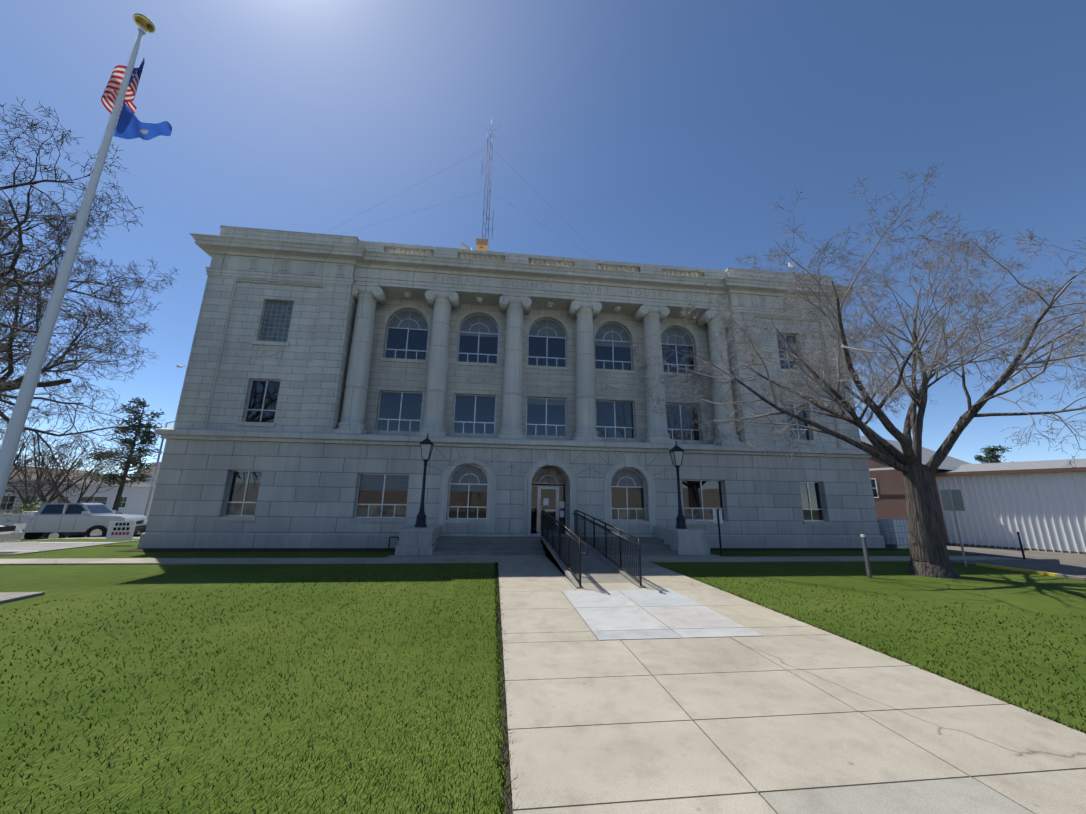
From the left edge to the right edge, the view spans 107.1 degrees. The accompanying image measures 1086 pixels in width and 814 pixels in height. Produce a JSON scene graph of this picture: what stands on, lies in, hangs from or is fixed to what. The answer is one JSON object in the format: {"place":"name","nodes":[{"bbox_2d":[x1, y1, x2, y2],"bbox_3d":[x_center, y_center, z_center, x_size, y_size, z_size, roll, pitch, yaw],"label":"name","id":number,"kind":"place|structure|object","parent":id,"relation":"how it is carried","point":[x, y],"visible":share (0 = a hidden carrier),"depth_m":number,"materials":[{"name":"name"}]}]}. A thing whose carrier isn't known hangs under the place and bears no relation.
{"place":"outdoors","nodes":[
{"label":"outdoors","id":0,"kind":"place"},
{"bbox_2d":[123,548,903,550],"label":"foundation bed ground","id":1,"kind":"structure","parent":0,"point":[393,549],"depth_m":13.88,"materials":[{"name":"brown soil"}]},
{"bbox_2d":[0,539,1085,813],"bbox_3d":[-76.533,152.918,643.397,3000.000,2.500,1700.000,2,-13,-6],"label":"lawn","id":2,"kind":"structure","parent":0,"point":[998,593],"depth_m":4.48,"materials":[{"name":"green plant"}]},
{"bbox_2d":[0,592,44,603],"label":"flagpole pad","id":3,"kind":"object","parent":2,"relation":"on","point":[6,597],"visible":0.5,"depth_m":6.81,"materials":[{"name":"grey concrete"}]},
{"bbox_2d":[0,497,65,539],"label":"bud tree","id":4,"kind":"object","parent":2,"relation":"on","point":[35,508],"visible":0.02,"depth_m":26.48,"materials":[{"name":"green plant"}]},
{"bbox_2d":[1,406,74,484],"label":"bare tree","id":5,"kind":"object","parent":2,"relation":"on","point":[15,460],"visible":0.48,"depth_m":36.38,"materials":[{"name":"brown plant"}]},
{"bbox_2d":[0,423,95,491],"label":"bare tree","id":6,"kind":"object","parent":2,"relation":"on","point":[51,462],"visible":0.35,"depth_m":40.30,"materials":[{"name":"brown plant"}]},
{"bbox_2d":[1,423,113,510],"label":"bare tree","id":7,"kind":"object","parent":2,"relation":"on","point":[50,491],"visible":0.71,"depth_m":35.55,"materials":[{"name":"brown plant"}]},
{"bbox_2d":[0,420,116,502],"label":"bare tree","id":8,"kind":"object","parent":2,"relation":"on","point":[51,499],"visible":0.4,"depth_m":39.01,"materials":[{"name":"brown plant"}]},
{"bbox_2d":[5,436,141,502],"bbox_3d":[-45.019,7.811,38.682,8.172,10.355,9.369,13,-18,-42],"label":"bare tree","id":9,"kind":"object","parent":2,"relation":"on","point":[82,493],"visible":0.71,"depth_m":38.72,"materials":[{"name":"brown plant"}]},
{"bbox_2d":[0,13,155,504],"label":"flagpole","id":10,"kind":"object","parent":2,"relation":"on","point":[21,408],"visible":1,"depth_m":7.63,"materials":[{"name":"silver metal"}]},
{"bbox_2d":[101,58,144,118],"bbox_3d":[-9.246,-7.104,8.909,0.243,1.824,0.563,-1,-13,8],"label":"us flag","id":11,"kind":"object","parent":10,"relation":"attached to","point":[108,97],"visible":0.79,"depth_m":8.82,"materials":[{"name":"fabric"}]},
{"bbox_2d":[113,102,171,139],"bbox_3d":[-8.941,-6.188,8.997,0.165,0.980,0.806,-12,-18,43],"label":"state flag","id":12,"kind":"object","parent":10,"relation":"attached to","point":[130,125],"visible":1,"depth_m":8.87,"materials":[{"name":"blue fabric"}]},
{"bbox_2d":[0,466,155,516],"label":"background building","id":13,"kind":"structure","parent":2,"relation":"on","point":[134,499],"depth_m":44.68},
{"bbox_2d":[46,459,129,473],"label":"bare tree","id":14,"kind":"object","parent":2,"relation":"on","point":[91,467],"visible":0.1,"depth_m":58.05,"materials":[{"name":"brown plant"}]},
{"bbox_2d":[0,99,176,524],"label":"tree","id":15,"kind":"object","parent":2,"relation":"on","point":[18,281],"visible":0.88,"depth_m":10.56,"materials":[{"name":"brown plant"}]},
{"bbox_2d":[105,521,135,544],"bbox_3d":[-15.123,4.511,14.340,0.720,0.830,0.018,7,-14,-24],"label":"sign","id":16,"kind":"object","parent":2,"relation":"on","point":[120,529],"visible":1,"depth_m":14.36,"materials":[{"name":"white metal"}]},
{"bbox_2d":[85,397,164,510],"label":"pine tree","id":17,"kind":"object","parent":2,"relation":"on","point":[113,479],"visible":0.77,"depth_m":43.00,"materials":[{"name":"green plant"}]},
{"bbox_2d":[127,462,160,518],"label":"building","id":18,"kind":"structure","parent":2,"relation":"on","point":[152,473],"depth_m":59.86,"materials":[{"name":"grey"}]},
{"bbox_2d":[144,421,174,516],"bbox_3d":[-29.215,5.638,30.884,2.419,9.830,0.445,-1,-13,8],"label":"street light","id":19,"kind":"object","parent":2,"relation":"on","point":[152,485],"visible":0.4,"depth_m":31.19,"materials":[{"name":"grey metal"}]},
{"bbox_2d":[138,225,884,547],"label":"courthouse building","id":20,"kind":"structure","parent":2,"relation":"on","point":[316,447],"depth_m":16.35,"materials":[{"name":"grey stone"}]},
{"bbox_2d":[224,301,824,533],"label":"courthouse window frames","id":21,"kind":"structure","parent":20,"relation":"in","point":[543,486],"depth_m":17.00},
{"bbox_2d":[433,275,661,296],"bbox_3d":[0.389,-5.372,17.854,10.285,0.280,0.001,2,-13,-6],"label":"frieze lettering","id":22,"kind":"object","parent":20,"relation":"attached to","point":[542,285],"visible":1,"depth_m":17.78,"materials":[{"name":"grey stone"}]},
{"bbox_2d":[331,118,794,270],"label":"antenna tower","id":23,"kind":"structure","parent":20,"relation":"on","point":[482,244],"depth_m":20.74,"materials":[{"name":"grey metal"}]},
{"bbox_2d":[0,555,1085,813],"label":"pavement walks","id":24,"kind":"structure","parent":2,"relation":"on","point":[666,691],"depth_m":3.29,"materials":[{"name":"concrete"}]},
{"bbox_2d":[541,510,641,586],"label":"ramp railings","id":25,"kind":"object","parent":24,"relation":"on","point":[548,524],"visible":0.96,"depth_m":10.25,"materials":[{"name":"black metal"}]},
{"bbox_2d":[541,536,645,588],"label":"entrance ramp","id":26,"kind":"structure","parent":24,"relation":"on","point":[597,566],"depth_m":9.88,"materials":[{"name":"grey concrete"}]},
{"bbox_2d":[1017,532,1025,558],"bbox_3d":[16.269,4.738,13.627,0.052,0.950,0.060,2,-13,-6],"label":"post","id":27,"kind":"object","parent":24,"relation":"on","point":[1021,546],"visible":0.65,"depth_m":13.61,"materials":[{"name":"black metal"}]},
{"bbox_2d":[395,525,709,554],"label":"lamp pedestals","id":28,"kind":"object","parent":2,"relation":"on","point":[413,540],"visible":0.71,"depth_m":13.45,"materials":[{"name":"grey stone"}]},
{"bbox_2d":[414,433,433,527],"bbox_3d":[-4.084,2.462,13.790,0.440,3.210,0.440,2,-13,-6],"label":"lamp post","id":29,"kind":"object","parent":28,"relation":"on","point":[426,444],"visible":1,"depth_m":13.77,"materials":[{"name":"black metal"}]},
{"bbox_2d":[669,441,686,528],"bbox_3d":[5.011,2.822,14.817,0.440,3.210,0.440,2,-13,-6],"label":"lamp post","id":30,"kind":"object","parent":28,"relation":"on","point":[676,451],"visible":1,"depth_m":14.83,"materials":[{"name":"black metal"}]},
{"bbox_2d":[432,536,677,554],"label":"entrance steps","id":31,"kind":"structure","parent":2,"relation":"on","point":[464,545],"depth_m":13.62,"materials":[{"name":"grey concrete"}]},
{"bbox_2d":[713,509,722,555],"bbox_3d":[5.933,4.238,13.468,0.320,1.600,0.056,2,-13,-6],"label":"notice sign","id":32,"kind":"object","parent":2,"relation":"on","point":[717,515],"visible":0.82,"depth_m":13.58,"materials":[{"name":"white metal"}]},
{"bbox_2d":[629,163,1085,578],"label":"tree","id":33,"kind":"object","parent":2,"relation":"on","point":[929,556],"visible":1,"depth_m":10.94,"materials":[{"name":"brown plant"}]},
{"bbox_2d":[860,534,871,577],"bbox_3d":[8.007,3.711,9.920,0.075,1.060,0.075,5,-14,-16],"label":"marker post","id":34,"kind":"object","parent":2,"relation":"on","point":[866,555],"visible":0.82,"depth_m":9.91,"materials":[{"name":"grey metal"}]},
{"bbox_2d":[877,518,908,547],"bbox_3d":[15.209,5.466,17.412,1.218,1.169,1.018,4,-14,-14],"label":"ibc tote","id":35,"kind":"object","parent":2,"relation":"on","point":[894,533],"visible":0.52,"depth_m":16.97,"materials":[{"name":"white plastic"}]},
{"bbox_2d":[860,435,970,544],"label":"brick building","id":36,"kind":"structure","parent":2,"relation":"on","point":[887,483],"depth_m":30.49,"materials":[{"name":"red brick"}]},
{"bbox_2d":[940,489,967,566],"bbox_3d":[12.513,3.640,12.082,0.056,2.300,0.460,10,-16,-35],"label":"road sign back","id":37,"kind":"object","parent":2,"relation":"on","point":[952,500],"visible":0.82,"depth_m":12.21,"materials":[{"name":"grey metal"}]},
{"bbox_2d":[974,455,1002,463],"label":"pine tree","id":38,"kind":"object","parent":2,"relation":"on","point":[980,458],"visible":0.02,"depth_m":67.23,"materials":[{"name":"green plant"}]},
{"bbox_2d":[977,445,1012,462],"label":"pine tree","id":39,"kind":"object","parent":2,"relation":"on","point":[989,451],"visible":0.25,"depth_m":63.20,"materials":[{"name":"green plant"}]},
{"bbox_2d":[0,536,1085,579],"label":"road","id":40,"kind":"structure","parent":0,"point":[1048,559],"depth_m":15.04,"materials":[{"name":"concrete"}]},
{"bbox_2d":[0,523,25,542],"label":"white car","id":41,"kind":"object","parent":40,"relation":"on","point":[11,533],"visible":1,"depth_m":14.25,"materials":[{"name":"white paint"}]},
{"bbox_2d":[0,503,147,539],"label":"silver pickup","id":42,"kind":"object","parent":40,"relation":"on","point":[91,519],"visible":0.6,"depth_m":20.98,"materials":[{"name":"grey paint"}]},
{"bbox_2d":[39,542,113,542],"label":"parking markings","id":43,"kind":"object","parent":40,"relation":"on","point":[76,542],"visible":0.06,"depth_m":17.40,"materials":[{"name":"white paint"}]},
{"bbox_2d":[43,511,146,538],"bbox_3d":[-27.147,7.298,24.523,4.900,1.740,2.300,5,-14,-18],"label":"car","id":44,"kind":"object","parent":40,"relation":"on","point":[50,535],"visible":0.21,"depth_m":23.40,"materials":[{"name":"grey paint"}]},
{"bbox_2d":[932,458,1085,553],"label":"metal building","id":45,"kind":"structure","parent":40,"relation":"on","point":[1039,505],"depth_m":25.85,"materials":[{"name":"white corrugated metal"},{"name":"brown metal trim"}]},
{"bbox_2d":[0,0,1085,479],"label":"sky","id":46,"kind":"structure","parent":0,"point":[654,132],"materials":[{"name":"blue"}]}
]}

